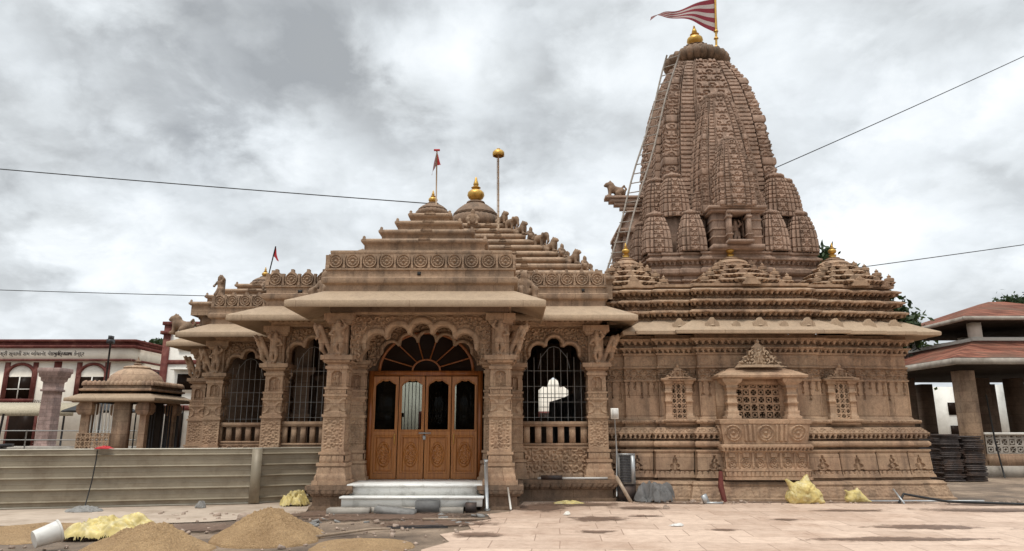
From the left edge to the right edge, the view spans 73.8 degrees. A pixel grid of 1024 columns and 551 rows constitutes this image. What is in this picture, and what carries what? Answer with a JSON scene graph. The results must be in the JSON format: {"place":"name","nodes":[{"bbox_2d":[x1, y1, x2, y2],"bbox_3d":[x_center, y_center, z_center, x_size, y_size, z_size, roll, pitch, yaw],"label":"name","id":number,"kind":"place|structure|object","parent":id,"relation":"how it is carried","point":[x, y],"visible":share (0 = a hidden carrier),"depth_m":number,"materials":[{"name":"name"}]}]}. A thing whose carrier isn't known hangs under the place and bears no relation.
{"place":"outdoors","nodes":[
{"label":"outdoors","id":0,"kind":"place"},
{"bbox_2d":[0,414,13,448],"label":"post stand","id":1,"kind":"object","parent":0,"point":[3,446],"visible":1,"depth_m":22.43,"materials":[{"name":"metal"}]},
{"bbox_2d":[0,339,161,445],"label":"cream building","id":2,"kind":"structure","parent":0,"point":[22,361],"depth_m":41.66,"materials":[{"name":"paint"}]},
{"bbox_2d":[0,362,38,401],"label":"window","id":3,"kind":"structure","parent":2,"relation":"in","point":[13,388],"depth_m":41.47,"materials":[{"name":"red paint"}]},
{"bbox_2d":[3,416,37,445],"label":"door","id":4,"kind":"structure","parent":2,"relation":"in","point":[12,422],"depth_m":40.87,"materials":[{"name":"red paint"}]},
{"bbox_2d":[73,362,110,394],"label":"window","id":5,"kind":"structure","parent":2,"relation":"in","point":[78,379],"depth_m":41.60,"materials":[{"name":"red paint"}]},
{"bbox_2d":[61,403,135,443],"bbox_3d":[-14.900,5.760,24.534,2.387,2.550,2.387,0,-13,0],"label":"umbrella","id":6,"kind":"object","parent":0,"point":[72,409],"visible":0.19,"depth_m":24.14,"materials":[{"name":"grey fabric"}]},
{"bbox_2d":[0,502,309,525],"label":"cement path","id":7,"kind":"structure","parent":0,"point":[9,517],"depth_m":12.36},
{"bbox_2d":[64,505,102,512],"bbox_3d":[-7.955,4.337,12.704,0.995,0.115,0.590,0,-13,0],"label":"cement lump","id":8,"kind":"object","parent":7,"relation":"on","point":[84,508],"visible":1,"depth_m":12.61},
{"bbox_2d":[0,448,261,509],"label":"barrier panel","id":9,"kind":"object","parent":7,"relation":"on","point":[62,478],"visible":0.99,"depth_m":13.48,"materials":[{"name":"metal"}]},
{"bbox_2d":[85,450,97,504],"bbox_3d":[-8.159,3.933,13.245,0.059,1.054,0.122,-7,-14,28],"label":"hanging wire","id":10,"kind":"object","parent":9,"relation":"hanging from","point":[92,477],"visible":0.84,"depth_m":13.25,"materials":[{"name":"black rubber"}]},
{"bbox_2d":[248,449,262,502],"bbox_3d":[-5.262,4.112,13.995,0.200,1.070,0.010,3,-13,-14],"label":"joint strip","id":11,"kind":"object","parent":9,"relation":"attached to","point":[255,477],"visible":1,"depth_m":13.99,"materials":[{"name":"metal"}]},
{"bbox_2d":[194,500,205,507],"bbox_3d":[-6.050,4.440,13.248,0.313,0.154,0.241,0,-13,0],"label":"stone lump","id":12,"kind":"object","parent":7,"relation":"on","point":[200,504],"visible":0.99,"depth_m":13.20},
{"bbox_2d":[259,447,320,502],"bbox_3d":[-4.704,4.197,14.397,1.508,1.112,0.175,6,-14,-26],"label":"barrier panel","id":13,"kind":"object","parent":7,"relation":"on","point":[285,471],"visible":0.77,"depth_m":14.43,"materials":[{"name":"metal"}]},
{"bbox_2d":[280,490,309,506],"bbox_3d":[-4.350,4.452,13.662,0.816,0.314,0.620,0,-13,0],"label":"plastic sheet","id":14,"kind":"object","parent":7,"relation":"on","point":[294,497],"visible":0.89,"depth_m":13.55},
{"bbox_2d":[159,321,199,447],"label":"white building","id":15,"kind":"structure","parent":0,"point":[173,366],"depth_m":39.72,"materials":[{"name":"paint"}]},
{"bbox_2d":[161,413,181,447],"bbox_3d":[-19.400,9.080,38.926,1.000,2.400,0.100,0,-13,0],"label":"door","id":16,"kind":"structure","parent":15,"relation":"in","point":[180,417],"depth_m":38.92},
{"bbox_2d":[170,368,192,391],"bbox_3d":[-18.900,6.047,39.410,1.600,1.330,0.550,0,-13,0],"label":"window","id":17,"kind":"structure","parent":15,"relation":"in","point":[180,377],"depth_m":39.50,"materials":[{"name":"white paint"}]},
{"bbox_2d":[402,380,567,428],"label":"building","id":18,"kind":"structure","parent":0,"point":[559,392],"depth_m":43.31,"materials":[{"name":"beige paint"}]},
{"bbox_2d":[0,477,1023,550],"bbox_3d":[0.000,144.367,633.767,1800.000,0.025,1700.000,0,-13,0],"label":"ground","id":19,"kind":"structure","parent":0,"point":[1001,489],"depth_m":10.80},
{"bbox_2d":[0,522,77,544],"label":"sand heap","id":20,"kind":"object","parent":19,"relation":"on","point":[15,535],"visible":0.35,"depth_m":9.70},
{"bbox_2d":[0,403,78,445],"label":"stall awning","id":21,"kind":"object","parent":19,"relation":"on","point":[19,409],"visible":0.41,"depth_m":29.09,"materials":[{"name":"fabric"}]},
{"bbox_2d":[31,519,64,547],"bbox_3d":[-5.847,3.253,8.605,0.284,0.315,0.355,-9,-16,35],"label":"bucket","id":22,"kind":"object","parent":19,"relation":"on","point":[50,533],"visible":1,"depth_m":8.54,"materials":[{"name":"white plastic"}]},
{"bbox_2d":[7,446,135,448],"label":"stone platform","id":23,"kind":"structure","parent":19,"relation":"on","point":[44,447],"depth_m":22.99,"materials":[{"name":"concrete"}]},
{"bbox_2d":[34,368,73,445],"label":"masonry column","id":24,"kind":"structure","parent":23,"relation":"on","point":[53,380],"depth_m":25.81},
{"bbox_2d":[0,430,136,448],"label":"pipe railing","id":25,"kind":"object","parent":23,"relation":"on","point":[25,439],"visible":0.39,"depth_m":22.84,"materials":[{"name":"metal"}]},
{"bbox_2d":[96,335,114,445],"bbox_3d":[-13.455,4.252,22.414,0.150,4.560,0.240,0,-13,0],"label":"lamp pole","id":26,"kind":"object","parent":19,"relation":"on","point":[110,340],"visible":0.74,"depth_m":22.73,"materials":[{"name":"metal"}]},
{"bbox_2d":[64,512,153,540],"bbox_3d":[-5.695,3.555,9.695,1.786,0.319,1.196,0,-13,0],"label":"plastic sheet","id":27,"kind":"object","parent":19,"relation":"on","point":[101,526],"visible":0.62,"depth_m":9.50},
{"bbox_2d":[63,357,189,448],"bbox_3d":[-11.250,4.212,20.168,2.540,3.650,2.540,0,-13,0],"label":"domed shrine","id":28,"kind":"object","parent":19,"relation":"on","point":[149,392],"visible":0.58,"depth_m":19.38,"materials":[{"name":"beige stone"}]},
{"bbox_2d":[146,403,163,447],"bbox_3d":[-10.560,4.618,19.922,0.540,1.750,0.100,0,-13,0],"label":"door","id":29,"kind":"structure","parent":28,"relation":"in","point":[159,411],"depth_m":19.92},
{"bbox_2d":[79,521,215,550],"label":"sand heap","id":30,"kind":"object","parent":19,"relation":"on","point":[154,536],"visible":0.95,"depth_m":8.45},
{"bbox_2d":[144,338,162,344],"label":"tree","id":31,"kind":"object","parent":19,"relation":"on","point":[158,341],"visible":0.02,"depth_m":55.69,"materials":[{"name":"green plant"}]},
{"bbox_2d":[174,523,230,530],"bbox_3d":[-5.075,3.889,10.549,3.581,0.001,1.269,0,-13,0],"label":"wet patch","id":32,"kind":"object","parent":19,"relation":"on","point":[198,527],"visible":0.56,"depth_m":10.60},
{"bbox_2d":[208,507,323,548],"bbox_3d":[-3.420,3.505,9.563,1.691,0.512,1.690,0,-13,0],"label":"sand heap","id":33,"kind":"object","parent":19,"relation":"on","point":[268,528],"visible":0.91,"depth_m":9.15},
{"bbox_2d":[292,510,373,516],"bbox_3d":[-3.175,4.290,12.326,2.663,0.001,1.522,0,-13,0],"label":"wet patch","id":34,"kind":"object","parent":19,"relation":"on","point":[316,513],"visible":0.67,"depth_m":12.10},
{"bbox_2d":[326,507,370,513],"bbox_3d":[-2.950,4.263,12.345,0.750,0.110,0.300,0,-13,-2],"label":"concrete slab","id":35,"kind":"object","parent":19,"relation":"on","point":[348,510],"depth_m":12.21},
{"bbox_2d":[316,528,390,537],"bbox_3d":[-2.358,3.714,9.858,1.453,0.071,0.078,12,-17,-42],"label":"stick","id":36,"kind":"object","parent":19,"relation":"on","point":[342,532],"visible":0.78,"depth_m":9.83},
{"bbox_2d":[308,538,414,550],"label":"sand heap","id":37,"kind":"object","parent":19,"relation":"on","point":[366,544],"visible":0.93,"depth_m":8.81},
{"bbox_2d":[301,513,473,520],"bbox_3d":[-2.170,4.183,11.845,4.605,0.001,1.650,0,-13,0],"label":"wet patch","id":38,"kind":"object","parent":19,"relation":"on","point":[418,516],"visible":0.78,"depth_m":11.83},
{"bbox_2d":[374,505,416,513],"bbox_3d":[-2.100,4.245,12.287,0.729,0.197,0.268,-1,-13,6],"label":"concrete slab","id":39,"kind":"object","parent":19,"relation":"on","point":[382,509],"depth_m":12.19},
{"bbox_2d":[309,512,487,526],"bbox_3d":[-1.850,4.127,11.567,2.922,0.108,1.870,0,-13,0],"label":"debris","id":40,"kind":"object","parent":19,"relation":"on","point":[315,522],"visible":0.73,"depth_m":11.23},
{"bbox_2d":[386,525,447,528],"bbox_3d":[-1.474,3.907,10.604,0.940,0.027,0.191,2,-13,-9],"label":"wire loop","id":41,"kind":"object","parent":19,"relation":"on","point":[417,526],"visible":0.94,"depth_m":10.57,"materials":[{"name":"metal"}]},
{"bbox_2d":[415,500,440,513],"bbox_3d":[-1.550,4.261,12.561,0.440,0.210,0.220,0,-13,0],"label":"timber block","id":42,"kind":"object","parent":19,"relation":"on","point":[426,506],"depth_m":12.46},
{"bbox_2d":[379,519,488,526],"bbox_3d":[-1.196,3.997,11.023,2.863,0.001,1.288,0,-13,0],"label":"wet patch","id":43,"kind":"object","parent":19,"relation":"on","point":[428,522],"visible":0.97,"depth_m":11.06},
{"bbox_2d":[422,518,487,519],"bbox_3d":[-0.950,4.083,11.432,1.100,0.068,0.050,3,-13,-14],"label":"batten","id":44,"kind":"object","parent":19,"relation":"on","point":[454,518],"visible":0.79,"depth_m":11.40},
{"bbox_2d":[465,502,476,512],"bbox_3d":[-0.760,4.300,12.644,0.200,0.170,0.160,0,-13,0],"label":"timber block","id":45,"kind":"object","parent":19,"relation":"on","point":[470,507],"depth_m":12.57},
{"bbox_2d":[484,459,489,509],"bbox_3d":[-0.474,3.973,12.978,0.117,0.926,0.145,3,-13,-15],"label":"metal pipe","id":46,"kind":"object","parent":19,"relation":"on","point":[486,485],"visible":1,"depth_m":12.95,"materials":[{"name":"grey metal"}]},
{"bbox_2d":[0,499,1023,550],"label":"rubble","id":47,"kind":"object","parent":19,"relation":"on","point":[376,521],"visible":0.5,"depth_m":10.71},
{"bbox_2d":[166,26,957,512],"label":"temple","id":48,"kind":"structure","parent":19,"relation":"on","point":[706,328],"depth_m":15.46,"materials":[{"name":"stone"}]},
{"bbox_2d":[5,290,205,295],"bbox_3d":[-22.440,-0.039,18.522,28.485,1.138,0.021,0,-13,-1],"label":"overhead cable","id":49,"kind":"object","parent":48,"relation":"attached to","point":[105,293],"visible":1,"depth_m":18.59,"materials":[{"name":"black rubber"}]},
{"bbox_2d":[0,169,426,203],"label":"overhead cable","id":50,"kind":"object","parent":48,"relation":"attached to","point":[211,186],"visible":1,"depth_m":15.70,"materials":[{"name":"black rubber"}]},
{"bbox_2d":[365,332,482,478],"bbox_3d":[-1.870,2.771,14.736,2.460,3.137,0.190,0,-13,0],"label":"door","id":51,"kind":"structure","parent":48,"relation":"in","point":[443,361],"depth_m":14.58,"materials":[{"name":"brown wood"}]},
{"bbox_2d":[433,149,440,204],"bbox_3d":[-1.760,-2.185,15.777,0.200,1.601,0.110,0,-13,0],"label":"flag pole","id":52,"kind":"object","parent":48,"relation":"on","point":[436,161],"visible":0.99,"depth_m":15.88,"materials":[{"name":"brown wood"}]},
{"bbox_2d":[493,148,503,228],"bbox_3d":[-0.380,-2.185,18.892,0.330,2.870,0.330,0,-13,0],"label":"ceremonial pole","id":53,"kind":"object","parent":48,"relation":"on","point":[498,153],"visible":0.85,"depth_m":19.00,"materials":[{"name":"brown metal"}]},
{"bbox_2d":[541,475,561,478],"bbox_3d":[0.850,4.339,14.665,0.460,0.078,0.120,0,-13,0],"label":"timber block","id":54,"kind":"object","parent":48,"relation":"on","point":[551,476],"depth_m":14.61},
{"bbox_2d":[549,394,573,442],"bbox_3d":[1.578,4.507,21.433,0.835,1.630,0.100,0,-13,0],"label":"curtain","id":55,"kind":"object","parent":48,"relation":"hanging from","point":[566,403],"visible":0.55,"depth_m":21.48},
{"bbox_2d":[538,477,607,478],"bbox_3d":[1.300,4.350,14.642,1.500,0.040,0.045,0,-13,-1],"label":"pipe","id":56,"kind":"object","parent":48,"relation":"on","point":[582,477],"visible":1,"depth_m":14.62,"materials":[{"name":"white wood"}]},
{"bbox_2d":[610,408,618,495],"bbox_3d":[2.250,3.819,14.785,0.160,1.850,0.115,0,-13,0],"label":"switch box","id":57,"kind":"object","parent":48,"relation":"attached to","point":[614,413],"visible":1,"depth_m":14.90,"materials":[{"name":"white paint"}]},
{"bbox_2d":[606,51,680,269],"bbox_3d":[3.620,-3.103,18.869,2.771,7.412,0.445,6,-14,-24],"label":"ladder","id":58,"kind":"object","parent":48,"relation":"on","point":[640,154],"visible":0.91,"depth_m":18.93,"materials":[{"name":"grey metal"}]},
{"bbox_2d":[660,364,697,424],"bbox_3d":[3.770,2.673,15.455,0.780,1.380,0.310,0,-13,0],"label":"niche window","id":59,"kind":"structure","parent":48,"relation":"in","point":[676,376],"depth_m":15.41,"materials":[{"name":"stone"}]},
{"bbox_2d":[650,0,717,45],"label":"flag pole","id":60,"kind":"object","parent":48,"relation":"attached to","point":[703,13],"visible":0.88,"depth_m":21.70,"materials":[{"name":"fabric"}]},
{"bbox_2d":[711,339,813,479],"bbox_3d":[5.500,2.920,15.072,2.014,3.050,0.610,0,-13,0],"label":"balcony window","id":61,"kind":"structure","parent":48,"relation":"in","point":[759,448],"depth_m":14.80,"materials":[{"name":"stone"}]},
{"bbox_2d":[821,363,863,424],"bbox_3d":[7.460,2.673,15.455,0.780,1.380,0.310,0,-13,0],"label":"niche window","id":62,"kind":"structure","parent":48,"relation":"in","point":[838,376],"depth_m":15.41,"materials":[{"name":"stone"}]},
{"bbox_2d":[775,56,1023,167],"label":"overhead cable","id":63,"kind":"object","parent":48,"relation":"attached to","point":[896,114],"visible":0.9,"depth_m":21.83,"materials":[{"name":"black rubber"}]},
{"bbox_2d":[859,244,1023,267],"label":"overhead cable","id":64,"kind":"object","parent":48,"relation":"attached to","point":[941,256],"visible":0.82,"depth_m":17.76,"materials":[{"name":"black rubber"}]},
{"bbox_2d":[617,453,635,501],"bbox_3d":[2.450,4.342,14.695,0.360,0.990,0.420,0,-13,0],"label":"air conditioner","id":65,"kind":"object","parent":19,"relation":"on","point":[626,469],"visible":0.98,"depth_m":14.52,"materials":[{"name":"metal"}]},
{"bbox_2d":[634,480,674,502],"bbox_3d":[2.999,4.539,14.354,1.242,0.448,0.766,0,-13,0],"label":"tarpaulin","id":66,"kind":"object","parent":19,"relation":"on","point":[649,491],"visible":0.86,"depth_m":14.25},
{"bbox_2d":[816,240,934,355],"bbox_3d":[14.068,3.039,27.446,5.109,9.154,3.232,0,-13,0],"label":"tree","id":67,"kind":"object","parent":19,"relation":"on","point":[912,318],"visible":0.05,"depth_m":26.98,"materials":[{"name":"green plant"}]},
{"bbox_2d":[917,310,941,389],"bbox_3d":[19.143,5.640,35.583,6.955,7.659,5.634,4,-13,-17],"label":"tree","id":68,"kind":"object","parent":19,"relation":"on","point":[923,344],"visible":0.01,"depth_m":35.47,"materials":[{"name":"green plant"}]},
{"bbox_2d":[930,478,965,481],"bbox_3d":[12.975,6.107,20.421,0.580,0.044,1.000,0,-13,-1],"label":"steel plate","id":69,"kind":"object","parent":19,"relation":"on","point":[949,480],"visible":0.51,"depth_m":19.93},
{"bbox_2d":[930,477,963,479],"bbox_3d":[12.936,6.067,20.479,0.580,0.044,1.000,0,-13,-1],"label":"steel plate","id":70,"kind":"object","parent":69,"relation":"on","point":[947,478],"visible":0.59,"depth_m":19.99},
{"bbox_2d":[936,475,964,477],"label":"steel plate","id":71,"kind":"object","parent":70,"relation":"on","point":[950,476],"visible":0.43,"depth_m":19.97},
{"bbox_2d":[934,473,964,475],"bbox_3d":[12.979,5.963,20.493,0.580,0.044,1.000,1,-13,-3],"label":"steel plate","id":72,"kind":"object","parent":71,"relation":"on","point":[950,474],"visible":0.51,"depth_m":20.01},
{"bbox_2d":[933,471,961,473],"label":"steel plate","id":73,"kind":"object","parent":72,"relation":"on","point":[947,472],"visible":0.48,"depth_m":20.05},
{"bbox_2d":[933,469,963,471],"bbox_3d":[12.980,5.865,20.529,0.580,0.044,1.000,0,-13,0],"label":"steel plate","id":74,"kind":"object","parent":73,"relation":"on","point":[948,470],"visible":0.66,"depth_m":20.09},
{"bbox_2d":[933,468,963,469],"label":"steel plate","id":75,"kind":"object","parent":74,"relation":"on","point":[946,469],"visible":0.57,"depth_m":20.02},
{"bbox_2d":[933,466,963,468],"bbox_3d":[12.964,5.754,20.510,0.580,0.044,1.000,0,-13,0],"label":"steel plate","id":76,"kind":"object","parent":75,"relation":"on","point":[948,467],"visible":0.56,"depth_m":20.02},
{"bbox_2d":[932,464,963,466],"bbox_3d":[12.970,5.704,20.523,0.580,0.044,1.000,0,-13,-2],"label":"steel plate","id":77,"kind":"object","parent":76,"relation":"on","point":[948,465],"visible":0.61,"depth_m":20.04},
{"bbox_2d":[932,462,962,464],"bbox_3d":[12.948,5.653,20.535,0.580,0.044,1.000,1,-13,-2],"label":"steel plate","id":78,"kind":"object","parent":77,"relation":"on","point":[948,463],"visible":0.59,"depth_m":20.05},
{"bbox_2d":[931,460,961,462],"bbox_3d":[12.942,5.603,20.552,0.580,0.044,1.000,1,-13,-2],"label":"steel plate","id":79,"kind":"object","parent":78,"relation":"on","point":[947,461],"visible":0.63,"depth_m":20.07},
{"bbox_2d":[931,459,962,460],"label":"steel plate","id":80,"kind":"object","parent":79,"relation":"on","point":[947,459],"visible":0.73,"depth_m":20.19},
{"bbox_2d":[931,457,959,458],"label":"steel plate","id":81,"kind":"object","parent":80,"relation":"on","point":[943,458],"visible":0.56,"depth_m":20.14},
{"bbox_2d":[930,455,960,457],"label":"steel plate","id":82,"kind":"object","parent":81,"relation":"on","point":[945,456],"visible":0.66,"depth_m":20.11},
{"bbox_2d":[930,453,960,455],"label":"steel plate","id":83,"kind":"object","parent":82,"relation":"on","point":[945,454],"visible":0.7,"depth_m":20.13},
{"bbox_2d":[929,452,960,453],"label":"steel plate","id":84,"kind":"object","parent":83,"relation":"on","point":[946,452],"visible":0.71,"depth_m":20.13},
{"bbox_2d":[930,450,959,451],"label":"steel plate","id":85,"kind":"object","parent":84,"relation":"on","point":[944,451],"visible":0.62,"depth_m":20.18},
{"bbox_2d":[919,448,958,449],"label":"steel plate","id":86,"kind":"object","parent":85,"relation":"on","point":[940,448],"visible":0.84,"depth_m":20.39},
{"bbox_2d":[922,446,960,447],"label":"steel plate","id":87,"kind":"object","parent":86,"relation":"on","point":[939,447],"visible":0.75,"depth_m":20.36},
{"bbox_2d":[931,445,958,446],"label":"steel plate","id":88,"kind":"object","parent":87,"relation":"on","point":[946,445],"visible":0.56,"depth_m":20.22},
{"bbox_2d":[931,443,958,444],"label":"steel plate","id":89,"kind":"object","parent":88,"relation":"on","point":[944,443],"visible":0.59,"depth_m":20.17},
{"bbox_2d":[930,441,958,442],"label":"steel plate","id":90,"kind":"object","parent":89,"relation":"on","point":[944,441],"visible":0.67,"depth_m":20.23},
{"bbox_2d":[919,439,957,440],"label":"steel plate","id":91,"kind":"object","parent":90,"relation":"on","point":[938,440],"visible":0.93,"depth_m":20.56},
{"bbox_2d":[933,384,1009,433],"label":"white outbuilding","id":92,"kind":"structure","parent":19,"relation":"on","point":[946,415],"depth_m":39.37,"materials":[{"name":"paint"}]},
{"bbox_2d":[947,403,955,414],"bbox_3d":[25.400,7.665,39.245,0.600,0.700,0.020,0,-13,0],"label":"window","id":93,"kind":"structure","parent":92,"relation":"in","point":[951,406],"depth_m":39.24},
{"bbox_2d":[951,426,958,433],"bbox_3d":[25.400,8.934,38.959,0.600,0.700,0.020,0,-13,0],"label":"window","id":94,"kind":"structure","parent":92,"relation":"in","point":[954,429],"depth_m":38.97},
{"bbox_2d":[992,289,1023,303],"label":"tree","id":95,"kind":"object","parent":19,"relation":"on","point":[1012,299],"visible":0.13,"depth_m":40.36,"materials":[{"name":"green plant"}]},
{"bbox_2d":[0,0,1023,386],"label":"sky","id":96,"kind":"structure","parent":0,"point":[345,98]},
{"bbox_2d":[421,501,1023,550],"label":"paving","id":97,"kind":"structure","parent":0,"point":[757,526],"depth_m":10.48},
{"bbox_2d":[453,532,500,536],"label":"wet patch","id":98,"kind":"object","parent":97,"relation":"on","point":[478,534],"visible":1,"depth_m":9.76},
{"bbox_2d":[515,505,563,510],"bbox_3d":[0.489,4.486,13.214,1.564,0.001,1.753,-8,-15,32],"label":"wet patch","id":99,"kind":"object","parent":97,"relation":"on","point":[541,507],"visible":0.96,"depth_m":13.14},
{"bbox_2d":[532,502,616,505],"bbox_3d":[1.256,4.620,13.812,2.676,0.001,1.101,0,-13,0],"label":"wet patch","id":100,"kind":"object","parent":97,"relation":"on","point":[584,503],"visible":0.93,"depth_m":13.65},
{"bbox_2d":[554,500,582,503],"bbox_3d":[1.131,4.607,13.874,0.946,0.079,0.381,0,-13,0],"label":"plastic sheet","id":101,"kind":"object","parent":100,"relation":"on","point":[568,502],"visible":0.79,"depth_m":13.82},
{"bbox_2d":[581,530,611,532],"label":"wet patch","id":102,"kind":"object","parent":97,"relation":"on","point":[593,531],"visible":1,"depth_m":10.11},
{"bbox_2d":[570,516,623,520],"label":"wet patch","id":103,"kind":"object","parent":97,"relation":"on","point":[591,518],"visible":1,"depth_m":11.59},
{"bbox_2d":[615,476,632,502],"bbox_3d":[2.360,4.522,14.336,0.417,0.603,0.061,-8,-15,31],"label":"plank","id":104,"kind":"object","parent":97,"relation":"on","point":[623,489],"visible":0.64,"depth_m":14.34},
{"bbox_2d":[620,506,657,508],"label":"wet patch","id":105,"kind":"object","parent":97,"relation":"on","point":[635,507],"visible":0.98,"depth_m":13.14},
{"bbox_2d":[701,494,722,503],"bbox_3d":[4.076,4.578,13.945,0.452,0.232,0.099,1,-13,-5],"label":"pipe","id":106,"kind":"object","parent":97,"relation":"on","point":[704,498],"visible":0.93,"depth_m":13.90,"materials":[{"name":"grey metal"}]},
{"bbox_2d":[718,471,726,501],"bbox_3d":[4.420,4.452,14.384,0.148,0.632,0.177,4,-13,-17],"label":"rag","id":107,"kind":"object","parent":97,"relation":"on","point":[721,487],"visible":0.89,"depth_m":14.34,"materials":[{"name":"red fabric"}]},
{"bbox_2d":[785,474,824,503],"bbox_3d":[6.031,4.412,14.126,0.765,0.575,0.363,0,-13,0],"label":"plastic sack","id":108,"kind":"object","parent":97,"relation":"on","point":[804,490],"visible":1,"depth_m":13.97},
{"bbox_2d":[820,509,880,510],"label":"wet patch","id":109,"kind":"object","parent":97,"relation":"on","point":[847,510],"visible":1,"depth_m":12.73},
{"bbox_2d":[844,488,871,502],"bbox_3d":[7.200,4.594,14.288,0.561,0.291,0.221,2,-13,-10],"label":"plastic sack","id":110,"kind":"object","parent":97,"relation":"on","point":[855,495],"visible":0.89,"depth_m":14.20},
{"bbox_2d":[827,502,928,502],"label":"wet patch","id":111,"kind":"object","parent":97,"relation":"on","point":[875,502],"visible":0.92,"depth_m":14.05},
{"bbox_2d":[818,537,990,540],"bbox_3d":[5.341,3.655,9.475,3.681,0.001,0.559,0,-13,0],"label":"wet patch","id":112,"kind":"object","parent":97,"relation":"on","point":[897,539],"visible":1,"depth_m":9.40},
{"bbox_2d":[871,500,984,501],"bbox_3d":[8.450,4.729,14.300,2.900,0.044,0.044,0,-13,0],"label":"long pipe","id":113,"kind":"object","parent":97,"relation":"on","point":[918,500],"visible":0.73,"depth_m":14.28,"materials":[{"name":"grey metal"}]},
{"bbox_2d":[876,524,980,529],"bbox_3d":[6.330,3.911,10.614,2.598,0.001,0.821,0,-13,0],"label":"wet patch","id":114,"kind":"object","parent":97,"relation":"on","point":[924,526],"visible":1,"depth_m":10.54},
{"bbox_2d":[898,493,1023,504],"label":"black hose","id":115,"kind":"object","parent":97,"relation":"on","point":[952,501],"visible":0.99,"depth_m":13.87,"materials":[{"name":"rubber"}]},
{"bbox_2d":[908,508,1023,511],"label":"wet patch","id":116,"kind":"object","parent":97,"relation":"on","point":[988,509],"visible":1,"depth_m":12.80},
{"bbox_2d":[904,302,1023,477],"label":"tiled pavilion","id":117,"kind":"structure","parent":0,"point":[977,355],"depth_m":24.47,"materials":[{"name":"red tile"}]},
{"bbox_2d":[985,395,1005,477],"bbox_3d":[15.476,5.129,21.845,0.213,2.604,0.077,-10,-16,37],"label":"hanging cable","id":118,"kind":"object","parent":117,"relation":"hanging from","point":[994,437],"visible":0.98,"depth_m":21.82,"materials":[{"name":"black rubber"}]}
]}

